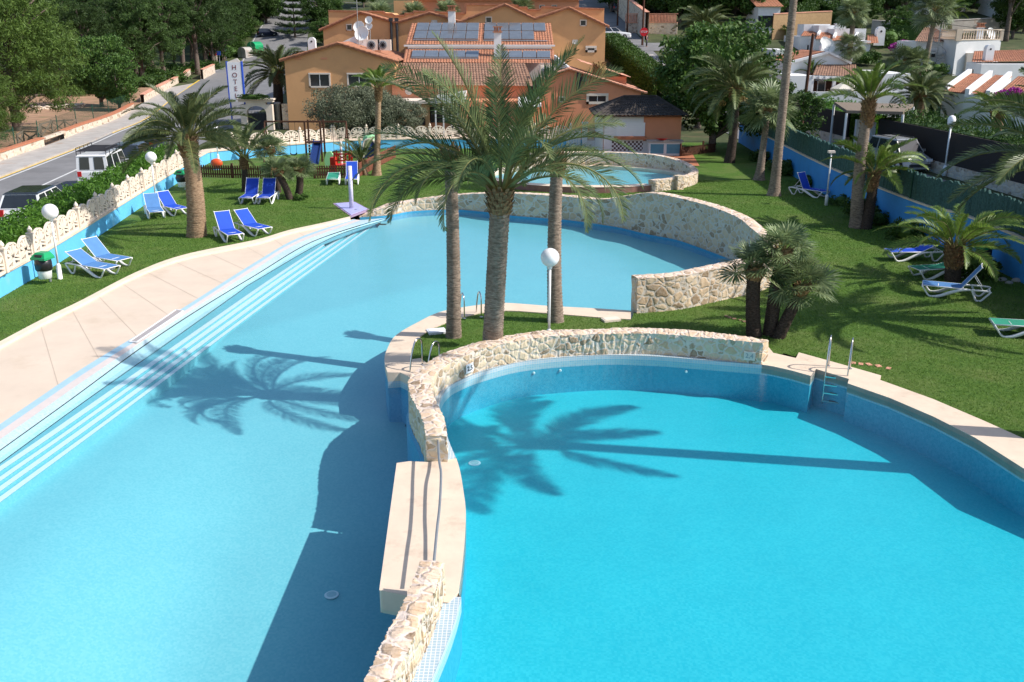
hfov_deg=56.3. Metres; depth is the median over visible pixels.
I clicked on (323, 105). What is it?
olive tree
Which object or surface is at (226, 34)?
pine tree
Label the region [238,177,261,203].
sun lounger
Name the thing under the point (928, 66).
fan palm
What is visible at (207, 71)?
stone wall
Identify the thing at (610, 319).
valve box
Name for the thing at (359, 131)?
balustrade
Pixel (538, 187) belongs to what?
pool rim wall
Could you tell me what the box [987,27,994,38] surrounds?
satellite dish
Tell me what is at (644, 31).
stop sign
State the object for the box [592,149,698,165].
terrace floor
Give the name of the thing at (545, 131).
balustrade
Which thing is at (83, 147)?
road line
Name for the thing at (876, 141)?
parked car
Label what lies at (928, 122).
street hedge
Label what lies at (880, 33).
chimney
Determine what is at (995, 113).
date palm
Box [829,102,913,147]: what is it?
carport
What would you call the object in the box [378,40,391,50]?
air conditioner
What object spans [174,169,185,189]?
litter bin
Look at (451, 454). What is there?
overflow rim
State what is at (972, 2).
hillside tree
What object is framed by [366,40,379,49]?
air conditioner
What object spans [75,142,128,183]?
parked car
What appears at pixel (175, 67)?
wood shrub
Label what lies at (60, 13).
pine tree
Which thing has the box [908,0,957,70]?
fan palm
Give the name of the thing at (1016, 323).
sun lounger
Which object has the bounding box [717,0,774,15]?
broadleaf tree
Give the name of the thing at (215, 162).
spring rider
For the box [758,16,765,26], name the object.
window
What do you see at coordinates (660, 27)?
garden wall
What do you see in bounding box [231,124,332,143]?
balustrade
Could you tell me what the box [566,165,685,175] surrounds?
paddling pool ledge
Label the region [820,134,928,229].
date palm
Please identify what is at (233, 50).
wood shrub
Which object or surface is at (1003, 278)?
boulder
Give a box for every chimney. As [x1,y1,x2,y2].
[308,37,316,49]
[447,5,455,22]
[493,26,501,54]
[873,27,885,45]
[976,23,985,38]
[982,44,994,62]
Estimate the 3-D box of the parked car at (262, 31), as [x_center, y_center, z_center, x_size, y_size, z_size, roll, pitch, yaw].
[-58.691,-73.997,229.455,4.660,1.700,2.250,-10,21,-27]
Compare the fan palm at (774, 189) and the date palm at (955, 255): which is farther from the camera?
the fan palm at (774, 189)
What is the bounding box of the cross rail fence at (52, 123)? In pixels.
[16,118,77,143]
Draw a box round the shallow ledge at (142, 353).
[0,219,385,461]
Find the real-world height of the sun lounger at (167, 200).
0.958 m
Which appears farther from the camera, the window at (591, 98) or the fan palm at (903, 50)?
the fan palm at (903, 50)
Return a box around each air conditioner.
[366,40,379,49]
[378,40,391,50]
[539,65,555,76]
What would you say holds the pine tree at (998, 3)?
on the terrain at (1014, 42)
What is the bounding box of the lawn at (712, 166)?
[0,142,1023,437]
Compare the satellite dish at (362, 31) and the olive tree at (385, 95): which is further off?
the satellite dish at (362, 31)
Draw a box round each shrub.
[60,82,96,93]
[133,73,174,86]
[138,68,162,76]
[148,70,191,82]
[165,62,201,73]
[190,59,225,69]
[208,50,234,58]
[221,46,237,55]
[231,40,245,47]
[234,33,249,39]
[236,29,253,35]
[241,24,257,32]
[249,20,263,25]
[293,193,308,200]
[748,149,769,161]
[765,159,785,169]
[766,160,785,174]
[781,159,793,175]
[796,175,811,187]
[828,193,848,205]
[840,197,877,215]
[852,48,882,64]
[872,27,908,48]
[873,208,889,225]
[883,216,927,239]
[884,60,913,75]
[921,70,943,82]
[925,105,940,121]
[927,62,949,73]
[961,253,1003,280]
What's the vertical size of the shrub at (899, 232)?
1.023 m
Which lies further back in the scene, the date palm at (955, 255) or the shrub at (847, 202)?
the shrub at (847, 202)
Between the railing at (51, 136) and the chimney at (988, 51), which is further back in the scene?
the chimney at (988, 51)
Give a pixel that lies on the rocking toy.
(329, 154)
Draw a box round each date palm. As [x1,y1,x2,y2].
[107,80,257,237]
[199,119,289,191]
[243,44,303,123]
[332,136,389,174]
[348,63,410,175]
[351,31,643,340]
[671,4,735,38]
[680,51,781,162]
[794,59,825,80]
[819,60,928,228]
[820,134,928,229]
[874,202,1023,281]
[885,70,959,119]
[926,0,973,33]
[934,67,1023,214]
[955,90,1022,131]
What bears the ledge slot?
attached to the shallow ledge at (142, 353)
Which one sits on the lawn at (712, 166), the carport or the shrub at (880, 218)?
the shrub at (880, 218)
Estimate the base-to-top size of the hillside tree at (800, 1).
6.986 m
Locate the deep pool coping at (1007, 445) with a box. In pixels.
[761,348,1023,479]
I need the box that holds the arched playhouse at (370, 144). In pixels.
[362,134,374,157]
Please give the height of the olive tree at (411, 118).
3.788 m
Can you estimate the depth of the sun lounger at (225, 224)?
37.70 m
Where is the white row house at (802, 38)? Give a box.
[762,24,877,58]
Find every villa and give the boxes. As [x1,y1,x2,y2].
[766,49,909,93]
[812,69,1023,137]
[965,49,1023,88]
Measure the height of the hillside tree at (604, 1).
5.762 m
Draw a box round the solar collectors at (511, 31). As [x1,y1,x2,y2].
[483,23,546,41]
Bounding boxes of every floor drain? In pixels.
[324,590,338,598]
[468,460,480,465]
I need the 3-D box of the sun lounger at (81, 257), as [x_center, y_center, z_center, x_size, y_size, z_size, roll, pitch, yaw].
[-14.106,-2.606,32.194,1.973,0.767,0.738,10,21,27]
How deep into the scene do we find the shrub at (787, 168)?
53.22 m
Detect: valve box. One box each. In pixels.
[426,327,445,334]
[601,316,620,322]
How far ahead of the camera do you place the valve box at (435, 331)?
26.02 m
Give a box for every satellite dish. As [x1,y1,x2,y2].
[353,21,363,30]
[355,26,367,42]
[365,16,371,35]
[365,23,371,39]
[822,38,834,51]
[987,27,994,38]
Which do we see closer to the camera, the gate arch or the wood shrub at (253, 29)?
the gate arch
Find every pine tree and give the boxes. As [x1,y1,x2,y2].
[0,0,89,130]
[0,67,27,145]
[8,0,67,69]
[10,10,56,92]
[22,5,92,96]
[46,0,102,66]
[50,0,113,53]
[72,0,107,68]
[85,0,134,52]
[97,0,163,73]
[99,0,185,76]
[150,5,177,64]
[151,0,192,70]
[161,6,211,60]
[163,0,211,65]
[164,0,233,74]
[185,1,237,60]
[186,29,225,59]
[201,0,229,61]
[213,6,241,60]
[222,0,242,25]
[229,0,247,23]
[234,0,257,35]
[250,0,265,17]
[887,0,920,9]
[990,0,1023,41]
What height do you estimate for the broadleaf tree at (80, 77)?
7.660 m
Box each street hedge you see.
[790,92,887,141]
[875,103,1021,141]
[990,129,1023,145]
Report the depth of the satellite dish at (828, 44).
93.64 m
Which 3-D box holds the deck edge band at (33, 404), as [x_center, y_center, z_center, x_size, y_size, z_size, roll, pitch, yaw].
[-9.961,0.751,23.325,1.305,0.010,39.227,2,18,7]
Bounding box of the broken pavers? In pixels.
[848,361,890,369]
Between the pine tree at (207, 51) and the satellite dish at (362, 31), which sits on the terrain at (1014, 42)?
the pine tree at (207, 51)
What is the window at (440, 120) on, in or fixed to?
in the glazed terrace
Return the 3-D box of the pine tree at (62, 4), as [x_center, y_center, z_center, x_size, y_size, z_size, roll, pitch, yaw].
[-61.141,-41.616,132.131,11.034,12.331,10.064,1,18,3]
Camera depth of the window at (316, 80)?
76.32 m
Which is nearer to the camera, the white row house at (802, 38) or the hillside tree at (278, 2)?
the white row house at (802, 38)
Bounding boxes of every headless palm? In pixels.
[439,142,461,338]
[547,151,567,323]
[592,61,606,77]
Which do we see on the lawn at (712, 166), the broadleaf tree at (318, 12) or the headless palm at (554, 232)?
the headless palm at (554, 232)
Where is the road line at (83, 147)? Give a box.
[0,22,264,180]
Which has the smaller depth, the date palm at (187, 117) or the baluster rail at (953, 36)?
the date palm at (187, 117)
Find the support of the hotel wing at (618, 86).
on the terrain at (1014, 42)
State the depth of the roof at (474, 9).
90.98 m
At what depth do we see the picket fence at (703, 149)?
62.23 m
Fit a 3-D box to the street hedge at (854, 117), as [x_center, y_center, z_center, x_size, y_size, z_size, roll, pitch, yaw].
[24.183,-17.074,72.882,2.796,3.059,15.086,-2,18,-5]
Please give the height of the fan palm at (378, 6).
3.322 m
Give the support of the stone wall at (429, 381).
on the shallow pool wall at (414, 451)
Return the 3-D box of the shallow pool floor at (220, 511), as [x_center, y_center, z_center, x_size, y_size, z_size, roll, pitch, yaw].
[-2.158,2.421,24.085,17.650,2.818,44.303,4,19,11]
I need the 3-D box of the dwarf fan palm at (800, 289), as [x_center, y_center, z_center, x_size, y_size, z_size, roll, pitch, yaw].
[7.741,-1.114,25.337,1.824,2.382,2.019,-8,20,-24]
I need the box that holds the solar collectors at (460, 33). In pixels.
[413,23,478,40]
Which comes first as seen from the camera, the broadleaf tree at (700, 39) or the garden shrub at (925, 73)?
the broadleaf tree at (700, 39)
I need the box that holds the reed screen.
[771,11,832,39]
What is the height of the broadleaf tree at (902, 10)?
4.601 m
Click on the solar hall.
(486, 53)
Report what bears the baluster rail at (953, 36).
on the terrace house at (956, 56)
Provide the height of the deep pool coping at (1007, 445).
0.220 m
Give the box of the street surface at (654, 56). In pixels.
[639,54,662,63]
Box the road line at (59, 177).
[43,169,75,184]
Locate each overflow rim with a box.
[412,597,460,681]
[435,354,751,459]
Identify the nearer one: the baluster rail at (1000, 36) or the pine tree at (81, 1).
the baluster rail at (1000, 36)
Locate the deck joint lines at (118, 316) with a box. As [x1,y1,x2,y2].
[41,233,303,383]
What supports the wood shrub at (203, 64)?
on the terrain at (1014, 42)
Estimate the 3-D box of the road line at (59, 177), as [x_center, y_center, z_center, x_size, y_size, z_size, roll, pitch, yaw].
[-26.010,-11.214,59.518,0.783,0.057,64.541,-2,18,-7]
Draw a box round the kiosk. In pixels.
[589,95,688,152]
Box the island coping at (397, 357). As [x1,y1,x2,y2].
[384,303,630,384]
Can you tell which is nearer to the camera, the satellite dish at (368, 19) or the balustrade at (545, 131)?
the balustrade at (545, 131)
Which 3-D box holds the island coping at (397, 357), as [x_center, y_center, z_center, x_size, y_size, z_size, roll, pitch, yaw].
[-0.662,-0.300,26.601,8.381,0.220,4.074,-14,23,-37]
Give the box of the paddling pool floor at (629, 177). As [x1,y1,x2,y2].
[495,169,672,184]
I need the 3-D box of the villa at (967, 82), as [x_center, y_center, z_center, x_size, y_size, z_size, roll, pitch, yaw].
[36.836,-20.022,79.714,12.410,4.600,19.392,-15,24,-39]
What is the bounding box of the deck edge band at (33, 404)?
[0,219,355,430]
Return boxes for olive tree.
[301,80,382,137]
[327,84,411,134]
[363,95,427,136]
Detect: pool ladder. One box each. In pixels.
[409,338,439,370]
[460,291,482,318]
[821,335,853,403]
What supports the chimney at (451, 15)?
on the solar hall
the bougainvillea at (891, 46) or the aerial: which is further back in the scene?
the bougainvillea at (891, 46)
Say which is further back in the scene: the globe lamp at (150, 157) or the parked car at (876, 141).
the parked car at (876, 141)
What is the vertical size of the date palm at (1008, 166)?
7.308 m
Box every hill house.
[746,0,782,32]
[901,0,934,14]
[978,0,998,16]
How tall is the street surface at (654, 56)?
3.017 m
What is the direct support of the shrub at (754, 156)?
on the lawn at (712, 166)
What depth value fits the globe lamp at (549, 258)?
23.85 m
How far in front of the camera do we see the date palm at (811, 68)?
92.94 m
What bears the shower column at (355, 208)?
on the lawn at (712, 166)
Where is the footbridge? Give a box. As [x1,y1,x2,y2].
[379,458,465,615]
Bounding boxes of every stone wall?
[0,137,44,160]
[32,103,84,109]
[58,103,133,139]
[139,69,192,101]
[200,64,214,78]
[357,192,774,318]
[364,560,445,681]
[408,327,768,461]
[530,151,698,191]
[607,0,648,39]
[871,18,1010,33]
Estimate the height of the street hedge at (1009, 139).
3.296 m
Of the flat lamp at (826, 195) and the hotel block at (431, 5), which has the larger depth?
the hotel block at (431, 5)
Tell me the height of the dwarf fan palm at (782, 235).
3.174 m
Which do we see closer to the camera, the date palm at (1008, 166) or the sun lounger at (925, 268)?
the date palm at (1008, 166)
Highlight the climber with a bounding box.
[237,93,269,99]
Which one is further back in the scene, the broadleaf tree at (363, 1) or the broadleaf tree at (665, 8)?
the broadleaf tree at (363, 1)
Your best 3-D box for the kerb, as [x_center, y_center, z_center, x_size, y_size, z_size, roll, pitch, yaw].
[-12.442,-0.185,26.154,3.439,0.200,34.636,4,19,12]
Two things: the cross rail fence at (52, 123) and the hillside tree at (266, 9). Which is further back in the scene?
the hillside tree at (266, 9)
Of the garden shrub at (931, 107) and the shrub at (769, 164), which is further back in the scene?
the garden shrub at (931, 107)
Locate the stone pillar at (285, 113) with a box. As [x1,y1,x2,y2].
[281,104,288,128]
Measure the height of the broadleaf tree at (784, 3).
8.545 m
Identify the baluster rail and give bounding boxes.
[940,29,959,40]
[959,29,1004,40]
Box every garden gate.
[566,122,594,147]
[853,119,875,145]
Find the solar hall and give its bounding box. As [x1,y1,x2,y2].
[403,23,554,91]
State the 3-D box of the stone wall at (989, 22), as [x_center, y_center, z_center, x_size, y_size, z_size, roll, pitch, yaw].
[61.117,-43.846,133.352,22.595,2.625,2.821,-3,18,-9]
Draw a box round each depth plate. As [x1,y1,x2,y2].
[466,362,472,373]
[744,351,754,360]
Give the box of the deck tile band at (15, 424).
[0,220,359,438]
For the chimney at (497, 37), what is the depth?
79.80 m
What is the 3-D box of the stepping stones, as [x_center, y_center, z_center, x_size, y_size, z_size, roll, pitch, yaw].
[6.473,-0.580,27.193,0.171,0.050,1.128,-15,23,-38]
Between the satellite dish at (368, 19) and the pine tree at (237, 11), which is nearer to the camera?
the satellite dish at (368, 19)
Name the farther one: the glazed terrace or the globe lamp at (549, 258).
the glazed terrace
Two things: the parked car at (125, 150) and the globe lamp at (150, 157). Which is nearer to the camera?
the globe lamp at (150, 157)
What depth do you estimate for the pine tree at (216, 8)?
157.00 m
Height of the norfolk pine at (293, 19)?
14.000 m
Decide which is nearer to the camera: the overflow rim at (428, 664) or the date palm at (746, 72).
the overflow rim at (428, 664)
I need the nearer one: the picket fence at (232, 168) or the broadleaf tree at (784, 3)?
the picket fence at (232, 168)
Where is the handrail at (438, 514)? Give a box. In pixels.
[433,440,441,560]
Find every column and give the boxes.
[274,102,281,128]
[333,166,367,217]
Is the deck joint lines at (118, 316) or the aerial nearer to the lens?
the deck joint lines at (118, 316)
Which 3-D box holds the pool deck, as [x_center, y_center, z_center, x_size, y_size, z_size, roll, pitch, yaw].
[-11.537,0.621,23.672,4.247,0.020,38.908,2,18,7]
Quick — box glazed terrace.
[430,90,541,135]
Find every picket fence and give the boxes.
[200,163,272,177]
[313,164,345,178]
[358,145,395,176]
[679,141,716,155]
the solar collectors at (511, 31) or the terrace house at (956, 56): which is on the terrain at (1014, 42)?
the terrace house at (956, 56)
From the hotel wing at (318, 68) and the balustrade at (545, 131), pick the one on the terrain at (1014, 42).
the hotel wing at (318, 68)
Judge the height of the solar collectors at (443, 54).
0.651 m
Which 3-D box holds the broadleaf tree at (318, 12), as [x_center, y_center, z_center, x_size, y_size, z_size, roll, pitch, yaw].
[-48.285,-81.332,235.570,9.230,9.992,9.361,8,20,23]
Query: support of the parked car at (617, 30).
on the street at (610, 18)
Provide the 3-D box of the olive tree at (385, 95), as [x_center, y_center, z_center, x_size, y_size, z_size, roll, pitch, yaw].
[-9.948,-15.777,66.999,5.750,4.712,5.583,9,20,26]
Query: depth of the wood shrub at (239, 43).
216.34 m
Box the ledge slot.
[1,220,385,462]
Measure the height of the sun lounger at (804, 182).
1.136 m
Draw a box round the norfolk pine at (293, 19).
[272,0,311,37]
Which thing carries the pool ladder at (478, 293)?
attached to the island coping at (397, 357)
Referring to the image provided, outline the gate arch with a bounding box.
[236,98,275,129]
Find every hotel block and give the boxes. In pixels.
[319,3,609,71]
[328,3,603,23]
[394,0,578,13]
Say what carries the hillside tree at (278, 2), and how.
on the terrain at (1014, 42)
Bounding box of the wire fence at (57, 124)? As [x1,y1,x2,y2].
[0,95,129,147]
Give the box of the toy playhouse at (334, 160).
[330,141,352,172]
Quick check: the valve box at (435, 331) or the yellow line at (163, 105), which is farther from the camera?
the yellow line at (163, 105)
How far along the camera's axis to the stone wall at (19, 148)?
61.96 m
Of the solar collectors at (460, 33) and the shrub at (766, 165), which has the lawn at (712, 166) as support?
the shrub at (766, 165)
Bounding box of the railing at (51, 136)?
[44,131,65,144]
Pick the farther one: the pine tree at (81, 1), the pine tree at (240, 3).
the pine tree at (240, 3)
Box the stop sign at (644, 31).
[640,27,647,45]
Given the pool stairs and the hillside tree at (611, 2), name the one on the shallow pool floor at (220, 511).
the pool stairs
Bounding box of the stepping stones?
[725,315,745,321]
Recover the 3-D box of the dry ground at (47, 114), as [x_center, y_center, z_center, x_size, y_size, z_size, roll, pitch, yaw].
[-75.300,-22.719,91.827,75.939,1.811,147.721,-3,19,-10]
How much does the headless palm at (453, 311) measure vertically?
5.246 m
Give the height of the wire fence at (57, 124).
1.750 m
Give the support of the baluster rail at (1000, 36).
on the terrace house at (956, 56)
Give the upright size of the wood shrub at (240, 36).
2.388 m
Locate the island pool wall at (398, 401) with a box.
[388,381,408,426]
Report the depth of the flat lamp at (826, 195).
44.22 m
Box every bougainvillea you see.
[888,39,908,51]
[994,87,1023,96]
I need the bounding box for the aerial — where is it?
[346,0,361,44]
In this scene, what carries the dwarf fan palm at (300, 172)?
on the lawn at (712, 166)
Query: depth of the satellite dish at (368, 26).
81.70 m
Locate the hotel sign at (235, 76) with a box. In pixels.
[225,58,245,127]
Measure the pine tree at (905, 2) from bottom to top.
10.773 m
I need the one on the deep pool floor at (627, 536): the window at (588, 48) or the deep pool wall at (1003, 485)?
the deep pool wall at (1003, 485)
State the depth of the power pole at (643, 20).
122.15 m
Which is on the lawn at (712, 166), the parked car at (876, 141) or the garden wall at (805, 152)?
the garden wall at (805, 152)
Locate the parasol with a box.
[830,80,854,90]
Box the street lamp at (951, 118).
[942,115,955,175]
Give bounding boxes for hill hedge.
[781,10,839,30]
[796,0,858,27]
[890,16,925,40]
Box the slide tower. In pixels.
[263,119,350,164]
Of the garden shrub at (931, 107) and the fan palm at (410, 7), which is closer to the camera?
the garden shrub at (931, 107)
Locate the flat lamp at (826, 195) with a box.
[824,150,835,205]
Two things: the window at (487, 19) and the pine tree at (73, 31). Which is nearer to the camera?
the window at (487, 19)
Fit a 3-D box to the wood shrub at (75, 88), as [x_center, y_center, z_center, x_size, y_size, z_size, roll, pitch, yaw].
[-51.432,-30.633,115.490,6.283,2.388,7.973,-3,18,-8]
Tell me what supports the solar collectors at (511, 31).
on the solar hall
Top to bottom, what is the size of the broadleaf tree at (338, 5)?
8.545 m
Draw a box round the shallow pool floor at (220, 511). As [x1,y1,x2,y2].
[0,215,718,681]
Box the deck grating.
[128,309,183,342]
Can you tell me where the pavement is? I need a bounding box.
[0,83,192,177]
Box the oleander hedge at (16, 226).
[0,142,178,250]
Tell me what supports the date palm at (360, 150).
on the lawn at (712, 166)
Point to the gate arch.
(268, 115)
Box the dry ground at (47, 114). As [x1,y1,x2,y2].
[0,73,150,148]
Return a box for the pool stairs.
[0,221,382,511]
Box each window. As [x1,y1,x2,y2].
[308,73,330,87]
[346,24,352,30]
[347,73,370,86]
[430,107,442,122]
[485,17,491,22]
[580,20,586,25]
[585,46,596,51]
[586,93,608,103]
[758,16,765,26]
[765,16,772,26]
[817,80,825,91]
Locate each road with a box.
[0,0,307,200]
[252,0,316,77]
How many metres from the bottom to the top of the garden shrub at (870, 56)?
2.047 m
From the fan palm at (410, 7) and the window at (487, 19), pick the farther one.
the fan palm at (410, 7)
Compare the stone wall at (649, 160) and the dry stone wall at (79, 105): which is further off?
the dry stone wall at (79, 105)
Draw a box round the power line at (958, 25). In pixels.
[895,17,1023,33]
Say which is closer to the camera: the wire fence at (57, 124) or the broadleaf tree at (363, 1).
the wire fence at (57, 124)
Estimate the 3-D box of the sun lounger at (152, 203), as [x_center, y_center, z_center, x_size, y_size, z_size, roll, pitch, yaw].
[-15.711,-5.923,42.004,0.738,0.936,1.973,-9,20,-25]
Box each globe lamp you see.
[41,204,62,278]
[145,152,156,192]
[541,248,558,330]
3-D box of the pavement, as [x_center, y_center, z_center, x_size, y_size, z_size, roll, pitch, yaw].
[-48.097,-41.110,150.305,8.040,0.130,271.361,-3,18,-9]
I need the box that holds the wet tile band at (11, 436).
[0,218,383,448]
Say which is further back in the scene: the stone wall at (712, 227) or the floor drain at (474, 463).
the stone wall at (712, 227)
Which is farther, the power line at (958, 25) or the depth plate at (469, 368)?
the power line at (958, 25)
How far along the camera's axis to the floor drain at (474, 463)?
20.38 m
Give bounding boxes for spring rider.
[210,158,222,169]
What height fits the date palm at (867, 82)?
6.772 m
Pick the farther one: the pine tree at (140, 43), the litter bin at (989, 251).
the pine tree at (140, 43)
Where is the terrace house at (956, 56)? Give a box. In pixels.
[896,25,1000,75]
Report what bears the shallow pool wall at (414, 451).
on the shallow pool floor at (220, 511)
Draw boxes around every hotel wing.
[279,36,405,129]
[541,55,647,131]
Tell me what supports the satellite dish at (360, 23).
on the hotel wing at (318, 68)
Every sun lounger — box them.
[64,248,120,278]
[81,236,132,269]
[143,192,164,218]
[155,190,186,215]
[212,210,243,242]
[233,208,272,236]
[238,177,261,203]
[255,177,278,203]
[326,172,340,184]
[344,161,358,184]
[788,171,829,197]
[884,238,943,261]
[908,260,968,279]
[922,263,991,301]
[989,318,1023,337]
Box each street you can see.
[579,0,945,180]
[633,43,671,50]
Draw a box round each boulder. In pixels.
[997,277,1006,280]
[1011,278,1019,281]
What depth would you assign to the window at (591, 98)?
75.17 m
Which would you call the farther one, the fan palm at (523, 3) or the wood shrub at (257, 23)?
the wood shrub at (257, 23)
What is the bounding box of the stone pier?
[673,175,683,189]
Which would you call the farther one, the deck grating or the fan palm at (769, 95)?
the fan palm at (769, 95)
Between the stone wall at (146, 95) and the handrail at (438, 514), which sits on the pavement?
the stone wall at (146, 95)
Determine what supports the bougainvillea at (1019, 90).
attached to the villa at (967, 82)
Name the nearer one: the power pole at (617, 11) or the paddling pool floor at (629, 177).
the paddling pool floor at (629, 177)
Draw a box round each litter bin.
[30,251,54,281]
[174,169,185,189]
[974,241,994,257]
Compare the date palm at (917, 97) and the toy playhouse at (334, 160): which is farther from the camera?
the date palm at (917, 97)
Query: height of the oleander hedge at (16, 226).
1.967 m
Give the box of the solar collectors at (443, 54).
[411,50,478,58]
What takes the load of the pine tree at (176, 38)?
on the terrain at (1014, 42)
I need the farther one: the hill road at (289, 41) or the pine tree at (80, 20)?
the hill road at (289, 41)
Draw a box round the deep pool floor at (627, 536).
[447,390,1023,681]
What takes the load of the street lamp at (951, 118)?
on the terrain at (1014, 42)
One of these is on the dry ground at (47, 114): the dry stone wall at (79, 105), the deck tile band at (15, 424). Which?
the dry stone wall at (79, 105)
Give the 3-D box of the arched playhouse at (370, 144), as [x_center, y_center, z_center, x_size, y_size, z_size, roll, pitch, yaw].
[-8.973,-12.345,60.705,1.000,1.500,1.034,0,18,0]
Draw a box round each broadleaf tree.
[59,32,137,106]
[87,55,140,107]
[298,0,336,24]
[308,17,328,45]
[323,0,343,15]
[354,0,375,7]
[638,0,648,7]
[645,0,687,16]
[647,15,798,151]
[655,0,709,26]
[692,0,739,15]
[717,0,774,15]
[753,80,828,138]
[769,0,789,11]
[841,0,885,28]
[881,5,915,30]
[987,0,1023,37]
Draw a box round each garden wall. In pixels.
[0,151,208,297]
[198,137,581,162]
[625,13,677,34]
[738,113,1023,283]
[788,103,850,147]
[877,118,1023,198]
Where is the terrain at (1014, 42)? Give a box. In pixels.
[0,0,1023,462]
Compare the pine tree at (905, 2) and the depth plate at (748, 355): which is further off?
the pine tree at (905, 2)
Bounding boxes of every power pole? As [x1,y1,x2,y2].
[616,0,618,25]
[626,0,628,31]
[641,0,644,44]
[801,34,813,123]
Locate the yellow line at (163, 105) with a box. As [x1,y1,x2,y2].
[113,80,198,132]
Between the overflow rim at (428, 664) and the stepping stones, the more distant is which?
the stepping stones
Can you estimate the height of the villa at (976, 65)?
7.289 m
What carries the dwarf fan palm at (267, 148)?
on the lawn at (712, 166)
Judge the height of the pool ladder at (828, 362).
1.601 m
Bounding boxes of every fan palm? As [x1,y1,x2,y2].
[251,132,288,192]
[258,156,295,199]
[284,153,317,194]
[368,0,393,12]
[399,0,425,14]
[435,0,460,11]
[508,0,536,8]
[715,238,796,337]
[736,77,800,180]
[748,219,819,336]
[764,253,843,338]
[766,0,797,196]
[833,31,866,64]
[834,0,872,60]
[884,42,925,81]
[899,46,933,76]
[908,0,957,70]
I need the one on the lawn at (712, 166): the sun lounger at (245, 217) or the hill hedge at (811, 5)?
the sun lounger at (245, 217)
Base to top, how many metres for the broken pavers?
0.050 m
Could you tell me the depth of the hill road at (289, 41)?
226.68 m
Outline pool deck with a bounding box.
[0,219,352,423]
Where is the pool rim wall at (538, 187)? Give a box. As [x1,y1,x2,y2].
[494,165,650,192]
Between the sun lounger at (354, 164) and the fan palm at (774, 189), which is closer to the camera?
the fan palm at (774, 189)
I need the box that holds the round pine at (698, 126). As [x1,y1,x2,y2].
[649,25,733,128]
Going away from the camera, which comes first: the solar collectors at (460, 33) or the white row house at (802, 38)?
the solar collectors at (460, 33)
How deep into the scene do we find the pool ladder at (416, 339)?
23.10 m
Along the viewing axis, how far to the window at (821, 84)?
92.31 m
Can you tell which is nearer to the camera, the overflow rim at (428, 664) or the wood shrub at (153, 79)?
the overflow rim at (428, 664)
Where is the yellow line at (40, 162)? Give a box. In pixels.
[1,145,84,177]
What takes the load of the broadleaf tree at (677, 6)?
on the terrain at (1014, 42)
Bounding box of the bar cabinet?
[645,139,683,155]
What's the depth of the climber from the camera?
75.91 m
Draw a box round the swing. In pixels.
[288,123,296,154]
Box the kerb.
[0,216,350,348]
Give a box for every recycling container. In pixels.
[238,47,252,57]
[247,41,263,51]
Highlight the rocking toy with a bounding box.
[324,151,332,166]
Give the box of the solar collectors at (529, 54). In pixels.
[494,50,549,58]
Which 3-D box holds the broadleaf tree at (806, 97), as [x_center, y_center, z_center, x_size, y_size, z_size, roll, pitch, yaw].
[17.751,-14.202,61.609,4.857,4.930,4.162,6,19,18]
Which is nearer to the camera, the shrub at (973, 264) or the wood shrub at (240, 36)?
the shrub at (973, 264)
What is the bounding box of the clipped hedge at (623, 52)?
[605,32,665,94]
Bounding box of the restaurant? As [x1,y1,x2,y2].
[388,62,532,134]
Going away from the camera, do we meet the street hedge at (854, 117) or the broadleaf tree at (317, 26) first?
the street hedge at (854, 117)
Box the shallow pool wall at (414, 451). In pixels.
[360,210,730,461]
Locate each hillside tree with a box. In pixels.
[245,0,257,24]
[253,0,283,22]
[254,0,281,22]
[597,0,609,8]
[606,0,616,11]
[779,0,803,11]
[877,0,899,10]
[955,0,980,11]
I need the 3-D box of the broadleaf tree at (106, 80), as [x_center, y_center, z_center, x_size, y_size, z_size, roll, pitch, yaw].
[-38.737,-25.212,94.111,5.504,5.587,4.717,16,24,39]
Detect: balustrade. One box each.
[0,149,182,275]
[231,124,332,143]
[332,123,461,139]
[462,123,571,137]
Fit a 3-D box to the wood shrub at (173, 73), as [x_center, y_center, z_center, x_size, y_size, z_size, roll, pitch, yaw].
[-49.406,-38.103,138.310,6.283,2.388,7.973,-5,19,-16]
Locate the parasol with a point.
(841, 86)
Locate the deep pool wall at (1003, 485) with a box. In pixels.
[431,355,1023,681]
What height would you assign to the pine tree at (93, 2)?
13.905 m
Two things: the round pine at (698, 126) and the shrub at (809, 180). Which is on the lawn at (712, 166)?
the shrub at (809, 180)
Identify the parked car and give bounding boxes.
[0,185,62,227]
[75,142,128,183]
[115,141,155,165]
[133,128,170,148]
[256,28,276,35]
[605,27,630,37]
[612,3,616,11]
[869,133,932,169]
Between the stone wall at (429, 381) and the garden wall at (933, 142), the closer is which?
the stone wall at (429, 381)

